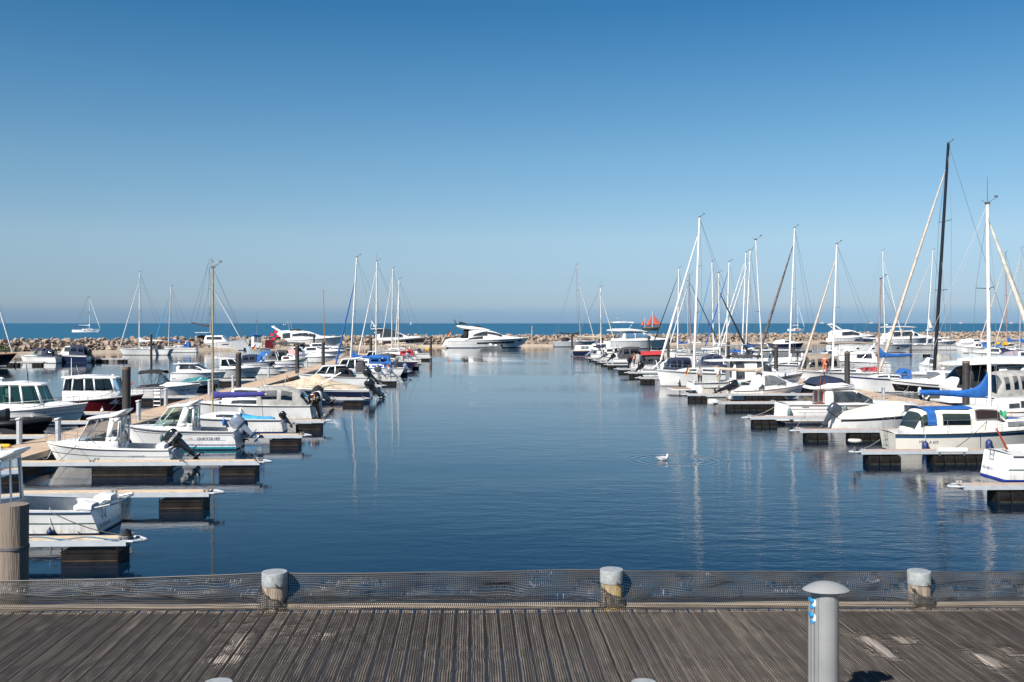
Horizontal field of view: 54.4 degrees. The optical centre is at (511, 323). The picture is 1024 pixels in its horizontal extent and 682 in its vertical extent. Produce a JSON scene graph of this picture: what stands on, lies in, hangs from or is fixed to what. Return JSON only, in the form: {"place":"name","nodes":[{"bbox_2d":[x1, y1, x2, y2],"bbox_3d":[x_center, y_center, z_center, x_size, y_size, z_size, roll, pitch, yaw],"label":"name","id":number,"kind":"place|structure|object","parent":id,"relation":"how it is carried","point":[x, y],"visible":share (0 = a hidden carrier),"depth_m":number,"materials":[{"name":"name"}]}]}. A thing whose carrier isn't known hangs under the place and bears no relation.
{"place":"outdoors","nodes":[
{"label":"outdoors","id":0,"kind":"place"},
{"bbox_2d":[0,340,1023,681],"bbox_3d":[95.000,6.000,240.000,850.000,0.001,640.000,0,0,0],"label":"harbour water","id":1,"kind":"structure","parent":0,"point":[490,460],"depth_m":34.67,"materials":[{"name":"blue liquid"}]},
{"bbox_2d":[0,312,16,366],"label":"sailing boat","id":2,"kind":"object","parent":1,"relation":"on","point":[6,359],"visible":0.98,"depth_m":135.89,"materials":[{"name":"black paint"}]},
{"bbox_2d":[0,502,29,612],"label":"mooring pile","id":3,"kind":"object","parent":1,"relation":"in","point":[14,541],"visible":0.58,"depth_m":13.24,"materials":[{"name":"brown wood"}]},
{"bbox_2d":[0,408,51,433],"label":"inflatable boat","id":4,"kind":"object","parent":1,"relation":"on","point":[35,424],"visible":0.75,"depth_m":54.23,"materials":[{"name":"black rubber"}]},
{"bbox_2d":[20,348,61,362],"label":"motor boat","id":5,"kind":"object","parent":1,"relation":"on","point":[47,355],"visible":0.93,"depth_m":149.55,"materials":[{"name":"white plastic"}]},
{"bbox_2d":[0,359,88,425],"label":"motor boat","id":6,"kind":"object","parent":1,"relation":"on","point":[25,399],"visible":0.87,"depth_m":57.72,"materials":[{"name":"white plastic"}]},
{"bbox_2d":[0,444,133,534],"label":"motor boat","id":7,"kind":"object","parent":1,"relation":"on","point":[100,511],"visible":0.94,"depth_m":28.73,"materials":[{"name":"white plastic"}]},
{"bbox_2d":[58,345,97,362],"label":"motor boat","id":8,"kind":"object","parent":1,"relation":"on","point":[79,354],"visible":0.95,"depth_m":151.03,"materials":[{"name":"blue paint"}]},
{"bbox_2d":[29,532,147,563],"bbox_3d":[-14.117,5.777,25.085,9.745,0.846,0.870,0,0,-2],"label":"finger pontoon","id":9,"kind":"object","parent":1,"relation":"on","point":[88,550],"visible":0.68,"depth_m":24.92,"materials":[{"name":"concrete"}]},
{"bbox_2d":[54,358,145,412],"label":"motor boat","id":10,"kind":"object","parent":1,"relation":"on","point":[104,391],"visible":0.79,"depth_m":65.39,"materials":[{"name":"red paint"}]},
{"bbox_2d":[45,408,203,466],"bbox_3d":[-16.451,4.953,42.212,6.677,2.694,2.159,0,0,-2],"label":"motor boat","id":11,"kind":"object","parent":1,"relation":"on","point":[117,446],"visible":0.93,"depth_m":41.58,"materials":[{"name":"white plastic"}]},
{"bbox_2d":[24,487,224,510],"bbox_3d":[-14.193,5.777,32.156,9.745,0.846,0.870,0,0,-2],"label":"finger pontoon","id":12,"kind":"object","parent":1,"relation":"on","point":[184,499],"visible":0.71,"depth_m":31.97,"materials":[{"name":"concrete"}]},
{"bbox_2d":[122,367,130,424],"bbox_3d":[-20.341,5.150,52.520,0.443,5.700,0.436,0,0,0],"label":"mooring pile","id":13,"kind":"object","parent":1,"relation":"in","point":[126,387],"visible":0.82,"depth_m":52.35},
{"bbox_2d":[119,270,173,354],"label":"sailing boat","id":14,"kind":"object","parent":1,"relation":"on","point":[156,350],"visible":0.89,"depth_m":187.52,"materials":[{"name":"white plastic"}]},
{"bbox_2d":[22,457,271,476],"bbox_3d":[-14.429,5.777,39.339,9.845,0.846,0.870,0,0,-2],"label":"finger pontoon","id":15,"kind":"object","parent":1,"relation":"on","point":[162,468],"visible":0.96,"depth_m":39.06,"materials":[{"name":"concrete"}]},
{"bbox_2d":[131,369,199,395],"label":"motor boat","id":16,"kind":"object","parent":1,"relation":"on","point":[179,388],"visible":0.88,"depth_m":79.82,"materials":[{"name":"white plastic"}]},
{"bbox_2d":[141,394,196,403],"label":"finger pontoon","id":17,"kind":"object","parent":1,"relation":"on","point":[148,401],"visible":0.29,"depth_m":74.21,"materials":[{"name":"metal"}]},
{"bbox_2d":[154,285,198,351],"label":"sailing boat","id":18,"kind":"object","parent":1,"relation":"on","point":[186,347],"visible":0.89,"depth_m":205.25,"materials":[{"name":"white plastic"}]},
{"bbox_2d":[1,353,366,471],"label":"floating walkway","id":19,"kind":"structure","parent":1,"relation":"on","point":[39,449],"depth_m":55.41,"materials":[{"name":"brown wood"}]},
{"bbox_2d":[125,399,262,449],"bbox_3d":[-15.401,4.985,47.936,6.721,2.630,2.258,0,0,-2],"label":"motor boat","id":20,"kind":"object","parent":1,"relation":"on","point":[190,429],"visible":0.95,"depth_m":47.26,"materials":[{"name":"white paint"}]},
{"bbox_2d":[170,362,226,381],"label":"motor boat","id":21,"kind":"object","parent":1,"relation":"on","point":[183,370],"visible":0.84,"depth_m":101.17,"materials":[{"name":"white plastic"}]},
{"bbox_2d":[181,375,219,389],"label":"motor boat","id":22,"kind":"object","parent":1,"relation":"on","point":[203,382],"visible":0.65,"depth_m":89.87,"materials":[{"name":"black paint"}]},
{"bbox_2d":[112,432,311,446],"bbox_3d":[-14.657,5.777,48.614,9.745,0.846,0.870,0,0,-2],"label":"finger pontoon","id":23,"kind":"object","parent":1,"relation":"on","point":[294,440],"visible":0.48,"depth_m":48.41,"materials":[{"name":"concrete"}]},
{"bbox_2d":[190,259,248,349],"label":"sailing catamaran","id":24,"kind":"object","parent":1,"relation":"on","point":[223,341],"visible":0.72,"depth_m":220.70,"materials":[{"name":"white plastic"}]},
{"bbox_2d":[210,347,260,377],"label":"motor boat","id":25,"kind":"object","parent":1,"relation":"on","point":[246,371],"visible":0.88,"depth_m":108.71,"materials":[{"name":"white plastic"}]},
{"bbox_2d":[178,257,294,432],"bbox_3d":[-15.267,1.325,55.192,6.474,9.950,1.814,0,0,-2],"label":"sailing boat","id":26,"kind":"object","parent":1,"relation":"on","point":[265,424],"visible":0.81,"depth_m":54.89,"materials":[{"name":"white plastic"}]},
{"bbox_2d":[158,418,332,430],"bbox_3d":[-14.918,5.777,55.905,9.645,0.846,0.870,0,0,-2],"label":"finger pontoon","id":27,"kind":"object","parent":1,"relation":"on","point":[309,427],"visible":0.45,"depth_m":55.69,"materials":[{"name":"metal"}]},
{"bbox_2d":[186,385,326,418],"bbox_3d":[-16.092,5.153,62.748,8.792,2.444,2.607,0,0,-2],"label":"motor boat","id":28,"kind":"object","parent":1,"relation":"on","point":[293,403],"visible":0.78,"depth_m":61.80,"materials":[{"name":"white plastic"}]},
{"bbox_2d":[245,321,269,354],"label":"fishing boat","id":29,"kind":"object","parent":1,"relation":"on","point":[256,339],"visible":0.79,"depth_m":187.15,"materials":[{"name":"white plastic"}]},
{"bbox_2d":[241,354,275,367],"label":"motor boat","id":30,"kind":"object","parent":1,"relation":"on","point":[259,360],"visible":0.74,"depth_m":127.84,"materials":[{"name":"blue paint"}]},
{"bbox_2d":[257,361,288,374],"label":"motor boat","id":31,"kind":"object","parent":1,"relation":"on","point":[274,368],"visible":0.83,"depth_m":116.03,"materials":[{"name":"white plastic"}]},
{"bbox_2d":[273,351,304,367],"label":"motor boat","id":32,"kind":"object","parent":1,"relation":"on","point":[289,361],"visible":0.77,"depth_m":134.75,"materials":[{"name":"white plastic"}]},
{"bbox_2d":[271,325,343,345],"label":"motor yacht","id":33,"kind":"object","parent":1,"relation":"on","point":[296,335],"visible":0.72,"depth_m":233.79,"materials":[{"name":"white plastic"}]},
{"bbox_2d":[300,347,337,362],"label":"motor boat","id":34,"kind":"object","parent":1,"relation":"on","point":[314,358],"visible":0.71,"depth_m":151.17,"materials":[{"name":"white plastic"}]},
{"bbox_2d":[264,372,386,398],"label":"motor boat","id":35,"kind":"object","parent":1,"relation":"on","point":[330,387],"visible":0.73,"depth_m":78.73,"materials":[{"name":"beige fabric"}]},
{"bbox_2d":[298,364,381,384],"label":"motor boat","id":36,"kind":"object","parent":1,"relation":"on","point":[346,375],"visible":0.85,"depth_m":94.34,"materials":[{"name":"white plastic"}]},
{"bbox_2d":[323,396,370,405],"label":"finger pontoon","id":37,"kind":"object","parent":1,"relation":"on","point":[352,403],"visible":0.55,"depth_m":72.30,"materials":[{"name":"metal"}]},
{"bbox_2d":[338,356,389,378],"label":"motor boat","id":38,"kind":"object","parent":1,"relation":"on","point":[356,367],"visible":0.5,"depth_m":102.78,"materials":[{"name":"white plastic"}]},
{"bbox_2d":[335,254,411,375],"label":"sailing boat","id":39,"kind":"object","parent":1,"relation":"on","point":[396,370],"visible":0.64,"depth_m":113.36,"materials":[{"name":"blue paint"}]},
{"bbox_2d":[357,258,419,368],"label":"sailing boat","id":40,"kind":"object","parent":1,"relation":"on","point":[410,364],"visible":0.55,"depth_m":130.06,"materials":[{"name":"blue paint"}]},
{"bbox_2d":[371,321,426,344],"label":"motor yacht","id":41,"kind":"object","parent":1,"relation":"on","point":[387,339],"visible":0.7,"depth_m":249.37,"materials":[{"name":"white plastic"}]},
{"bbox_2d":[395,277,430,359],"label":"sailing boat","id":42,"kind":"object","parent":1,"relation":"on","point":[417,353],"visible":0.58,"depth_m":165.20,"materials":[{"name":"blue paint"}]},
{"bbox_2d":[441,318,528,347],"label":"motor yacht","id":43,"kind":"object","parent":1,"relation":"on","point":[476,336],"visible":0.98,"depth_m":241.34,"materials":[{"name":"white plastic"}]},
{"bbox_2d":[0,608,1023,681],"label":"timber deck","id":44,"kind":"structure","parent":1,"relation":"in","point":[878,646],"depth_m":10.30,"materials":[{"name":"grey wood"}]},
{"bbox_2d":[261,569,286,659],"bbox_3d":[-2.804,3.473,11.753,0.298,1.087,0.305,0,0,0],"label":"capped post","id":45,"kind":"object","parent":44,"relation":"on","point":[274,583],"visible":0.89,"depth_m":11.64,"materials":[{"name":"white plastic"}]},
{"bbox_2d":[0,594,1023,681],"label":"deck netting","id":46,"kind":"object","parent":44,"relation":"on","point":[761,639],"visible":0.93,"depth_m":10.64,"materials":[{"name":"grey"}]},
{"bbox_2d":[0,601,1023,610],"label":"edge timber","id":47,"kind":"object","parent":44,"relation":"on","point":[439,607],"visible":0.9,"depth_m":11.69,"materials":[{"name":"wood"}]},
{"bbox_2d":[600,566,622,612],"bbox_3d":[1.180,3.464,11.801,0.275,1.103,0.281,0,0,0],"label":"capped post","id":48,"kind":"object","parent":44,"relation":"attached to","point":[611,579],"visible":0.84,"depth_m":11.69,"materials":[{"name":"white plastic"}]},
{"bbox_2d":[0,569,1023,607],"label":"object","id":49,"kind":"object","parent":48,"relation":"attached to","point":[220,592],"visible":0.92,"depth_m":11.89,"materials":[{"name":"grey fabric"}]},
{"bbox_2d":[802,581,849,681],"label":"service pillar","id":50,"kind":"structure","parent":44,"relation":"on","point":[823,636],"depth_m":8.40,"materials":[{"name":"white metal"}]},
{"bbox_2d":[907,568,930,609],"bbox_3d":[4.845,3.479,11.845,0.271,1.073,0.277,0,0,0],"label":"capped post","id":51,"kind":"object","parent":44,"relation":"attached to","point":[919,580],"visible":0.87,"depth_m":11.74,"materials":[{"name":"white plastic"}]},
{"bbox_2d":[0,333,1023,355],"bbox_3d":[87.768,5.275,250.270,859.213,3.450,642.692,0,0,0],"label":"breakwater","id":52,"kind":"object","parent":1,"relation":"in","point":[200,348],"visible":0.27,"depth_m":242.25,"materials":[{"name":"stone"}]},
{"bbox_2d":[550,263,595,346],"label":"sailing yacht","id":53,"kind":"object","parent":1,"relation":"on","point":[564,342],"visible":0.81,"depth_m":254.36,"materials":[{"name":"white plastic"}]},
{"bbox_2d":[570,285,617,356],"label":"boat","id":54,"kind":"object","parent":1,"relation":"on","point":[580,350],"visible":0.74,"depth_m":178.44,"materials":[{"name":"white plastic"}]},
{"bbox_2d":[604,347,640,365],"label":"motor boat","id":55,"kind":"object","parent":1,"relation":"on","point":[624,354],"visible":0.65,"depth_m":141.16,"materials":[{"name":"white plastic"}]},
{"bbox_2d":[604,321,673,348],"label":"motor yacht","id":56,"kind":"object","parent":1,"relation":"on","point":[627,337],"visible":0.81,"depth_m":233.38,"materials":[{"name":"white plastic"}]},
{"bbox_2d":[632,351,666,371],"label":"motor boat","id":57,"kind":"object","parent":1,"relation":"on","point":[642,354],"visible":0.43,"depth_m":121.79,"materials":[{"name":"red plastic"}]},
{"bbox_2d":[632,356,695,376],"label":"motor boat","id":58,"kind":"object","parent":1,"relation":"on","point":[640,365],"visible":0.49,"depth_m":110.83,"materials":[{"name":"white plastic"}]},
{"bbox_2d":[650,266,692,355],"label":"sailing boat","id":59,"kind":"object","parent":1,"relation":"on","point":[679,348],"visible":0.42,"depth_m":172.80,"materials":[{"name":"white plastic"}]},
{"bbox_2d":[663,357,705,369],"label":"motor boat","id":60,"kind":"object","parent":1,"relation":"on","point":[676,362],"visible":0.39,"depth_m":102.61,"materials":[{"name":"blue fabric"}]},
{"bbox_2d":[670,280,703,357],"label":"sailing boat","id":61,"kind":"object","parent":1,"relation":"on","point":[674,352],"visible":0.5,"depth_m":170.70,"materials":[{"name":"white plastic"}]},
{"bbox_2d":[675,275,722,360],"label":"sailing boat","id":62,"kind":"object","parent":1,"relation":"on","point":[689,353],"visible":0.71,"depth_m":156.49,"materials":[{"name":"white plastic"}]},
{"bbox_2d":[657,213,745,386],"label":"sailing yacht","id":63,"kind":"object","parent":1,"relation":"on","point":[668,377],"visible":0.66,"depth_m":94.72,"materials":[{"name":"white plastic"}]},
{"bbox_2d":[692,259,732,353],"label":"sailing boat","id":64,"kind":"object","parent":1,"relation":"on","point":[713,343],"visible":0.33,"depth_m":161.60,"materials":[{"name":"white plastic"}]},
{"bbox_2d":[696,353,729,367],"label":"motor boat","id":65,"kind":"object","parent":1,"relation":"on","point":[711,364],"visible":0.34,"depth_m":119.69,"materials":[{"name":"white plastic"}]},
{"bbox_2d":[702,259,745,358],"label":"sailing boat","id":66,"kind":"object","parent":1,"relation":"on","point":[734,353],"visible":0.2,"depth_m":138.03,"materials":[{"name":"white plastic"}]},
{"bbox_2d":[701,270,750,361],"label":"sailing boat","id":67,"kind":"object","parent":1,"relation":"on","point":[719,337],"visible":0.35,"depth_m":130.82,"materials":[{"name":"white plastic"}]},
{"bbox_2d":[698,235,763,397],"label":"sailing boat","id":68,"kind":"object","parent":1,"relation":"on","point":[705,389],"visible":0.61,"depth_m":81.18,"materials":[{"name":"white plastic"}]},
{"bbox_2d":[666,359,803,392],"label":"motor boat","id":69,"kind":"object","parent":1,"relation":"on","point":[691,386],"visible":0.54,"depth_m":85.35,"materials":[{"name":"white plastic"}]},
{"bbox_2d":[715,249,759,358],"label":"sailing boat","id":70,"kind":"object","parent":1,"relation":"on","point":[750,352],"visible":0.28,"depth_m":146.09,"materials":[{"name":"white plastic"}]},
{"bbox_2d":[721,249,762,355],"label":"sailing boat","id":71,"kind":"object","parent":1,"relation":"on","point":[747,343],"visible":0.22,"depth_m":153.53,"materials":[{"name":"white plastic"}]},
{"bbox_2d":[711,400,774,409],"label":"finger pontoon","id":72,"kind":"object","parent":1,"relation":"on","point":[749,405],"visible":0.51,"depth_m":68.70,"materials":[{"name":"metal"}]},
{"bbox_2d":[681,392,812,400],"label":"finger pontoon","id":73,"kind":"object","parent":1,"relation":"on","point":[748,396],"visible":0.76,"depth_m":76.68,"materials":[{"name":"metal"}]},
{"bbox_2d":[713,371,805,400],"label":"motor boat","id":74,"kind":"object","parent":1,"relation":"on","point":[768,382],"visible":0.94,"depth_m":77.35,"materials":[{"name":"white plastic"}]},
{"bbox_2d":[753,349,804,362],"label":"motor boat","id":75,"kind":"object","parent":1,"relation":"on","point":[768,354],"visible":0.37,"depth_m":118.86,"materials":[{"name":"white plastic"}]},
{"bbox_2d":[741,414,825,426],"bbox_3d":[19.569,5.771,58.236,12.445,0.834,0.822,0,0,-2],"label":"finger pontoon","id":76,"kind":"object","parent":1,"relation":"on","point":[763,421],"visible":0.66,"depth_m":57.76,"materials":[{"name":"metal"}]},
{"bbox_2d":[756,224,819,371],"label":"sailing boat","id":77,"kind":"object","parent":1,"relation":"on","point":[784,365],"visible":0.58,"depth_m":116.88,"materials":[{"name":"white plastic"}]},
{"bbox_2d":[795,353,853,379],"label":"motor boat","id":78,"kind":"object","parent":1,"relation":"on","point":[813,361],"visible":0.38,"depth_m":100.54,"materials":[{"name":"white plastic"}]},
{"bbox_2d":[664,356,1012,416],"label":"floating walkway","id":79,"kind":"structure","parent":1,"relation":"on","point":[870,394],"depth_m":71.76,"materials":[{"name":"beige wood"}]},
{"bbox_2d":[765,375,913,423],"bbox_3d":[19.971,4.649,60.282,8.891,3.302,3.046,0,0,-2],"label":"motor boat","id":80,"kind":"object","parent":1,"relation":"on","point":[828,391],"visible":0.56,"depth_m":59.15,"materials":[{"name":"white plastic"}]},
{"bbox_2d":[789,427,897,440],"bbox_3d":[20.424,5.771,51.232,12.445,0.834,0.822,0,0,-2],"label":"finger pontoon","id":81,"kind":"object","parent":1,"relation":"on","point":[868,434],"visible":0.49,"depth_m":50.78,"materials":[{"name":"metal"}]},
{"bbox_2d":[797,240,891,384],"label":"sailing yacht","id":82,"kind":"object","parent":1,"relation":"on","point":[832,371],"visible":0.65,"depth_m":97.11,"materials":[{"name":"white plastic"}]},
{"bbox_2d":[826,323,875,341],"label":"motor yacht","id":83,"kind":"object","parent":1,"relation":"on","point":[848,335],"visible":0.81,"depth_m":281.83,"materials":[{"name":"white plastic"}]},
{"bbox_2d":[820,341,890,371],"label":"motor boat","id":84,"kind":"object","parent":1,"relation":"on","point":[859,360],"visible":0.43,"depth_m":118.00,"materials":[{"name":"white plastic"}]},
{"bbox_2d":[814,401,931,428],"bbox_3d":[20.399,5.377,56.136,6.796,1.974,2.161,0,0,-2],"label":"motor boat","id":85,"kind":"object","parent":1,"relation":"on","point":[871,416],"visible":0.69,"depth_m":55.44,"materials":[{"name":"white plastic"}]},
{"bbox_2d":[839,339,911,352],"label":"motor boat","id":86,"kind":"object","parent":1,"relation":"on","point":[894,347],"visible":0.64,"depth_m":199.65,"materials":[{"name":"white plastic"}]},
{"bbox_2d":[850,274,923,392],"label":"sailing boat","id":87,"kind":"object","parent":1,"relation":"on","point":[874,382],"visible":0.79,"depth_m":85.77,"materials":[{"name":"blue paint"}]},
{"bbox_2d":[876,324,934,343],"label":"motor yacht","id":88,"kind":"object","parent":1,"relation":"on","point":[918,338],"visible":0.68,"depth_m":253.31,"materials":[{"name":"white plastic"}]},
{"bbox_2d":[849,447,983,464],"bbox_3d":[20.624,5.771,42.866,12.445,0.834,0.822,0,0,-2],"label":"finger pontoon","id":89,"kind":"object","parent":1,"relation":"on","point":[890,456],"visible":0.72,"depth_m":42.42,"materials":[{"name":"concrete"}]},
{"bbox_2d":[890,367,950,400],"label":"motor boat","id":90,"kind":"object","parent":1,"relation":"on","point":[933,380],"visible":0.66,"depth_m":77.28,"materials":[{"name":"paint"}]},
{"bbox_2d":[897,248,956,349],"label":"sailing boat","id":91,"kind":"object","parent":1,"relation":"on","point":[919,346],"visible":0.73,"depth_m":223.88,"materials":[{"name":"white plastic"}]},
{"bbox_2d":[872,139,1015,377],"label":"sailing yacht","id":92,"kind":"object","parent":1,"relation":"on","point":[938,357],"visible":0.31,"depth_m":90.20,"materials":[{"name":"white plastic"}]},
{"bbox_2d":[879,177,1023,448],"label":"motor sailer","id":93,"kind":"object","parent":1,"relation":"on","point":[949,426],"visible":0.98,"depth_m":46.12,"materials":[{"name":"white plastic"}]},
{"bbox_2d":[962,361,969,404],"bbox_3d":[28.272,5.171,62.000,0.443,5.658,0.436,0,0,0],"label":"mooring pile","id":94,"kind":"object","parent":1,"relation":"in","point":[965,377],"visible":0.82,"depth_m":61.82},
{"bbox_2d":[930,356,1023,405],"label":"motor yacht","id":95,"kind":"object","parent":1,"relation":"on","point":[952,380],"visible":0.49,"depth_m":71.45,"materials":[{"name":"white paint"}]},
{"bbox_2d":[947,481,1023,502],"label":"finger pontoon","id":96,"kind":"object","parent":1,"relation":"on","point":[1008,492],"visible":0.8,"depth_m":33.37,"materials":[{"name":"concrete"}]},
{"bbox_2d":[969,342,1009,355],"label":"motor boat","id":97,"kind":"object","parent":1,"relation":"on","point":[997,351],"visible":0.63,"depth_m":161.04,"materials":[{"name":"white plastic"}]},
{"bbox_2d":[970,368,1023,404],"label":"motor boat","id":98,"kind":"object","parent":1,"relation":"on","point":[1010,383],"visible":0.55,"depth_m":64.77,"materials":[{"name":"white plastic"}]},
{"bbox_2d":[977,252,1023,350],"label":"sailing boat","id":99,"kind":"object","parent":1,"relation":"on","point":[1008,339],"visible":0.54,"depth_m":190.62,"materials":[{"name":"white plastic"}]},
{"bbox_2d":[980,428,1023,481],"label":"motor boat","id":100,"kind":"object","parent":1,"relation":"on","point":[1006,464],"visible":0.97,"depth_m":38.27,"materials":[{"name":"white plastic"}]},
{"bbox_2d":[992,397,1023,416],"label":"motor boat","id":101,"kind":"object","parent":1,"relation":"on","point":[1009,405],"visible":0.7,"depth_m":58.01,"materials":[{"name":"white plastic"}]},
{"bbox_2d":[994,246,1023,350],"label":"sailing boat","id":102,"kind":"object","parent":1,"relation":"on","point":[1021,340],"visible":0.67,"depth_m":181.51,"materials":[{"name":"white plastic"}]},
{"bbox_2d":[0,323,1023,340],"bbox_3d":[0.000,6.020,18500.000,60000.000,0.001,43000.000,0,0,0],"label":"open sea","id":103,"kind":"structure","parent":0,"point":[61,331],"depth_m":1130.92,"materials":[{"name":"blue liquid"}]},
{"bbox_2d":[0,330,1023,351],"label":"boulder heap","id":104,"kind":"object","parent":103,"relation":"on","point":[962,334],"visible":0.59,"depth_m":272.13,"materials":[{"name":"stone"}]},
{"bbox_2d":[0,0,1023,322],"label":"sky","id":105,"kind":"structure","parent":0,"point":[484,151],"materials":[{"name":"blue"}]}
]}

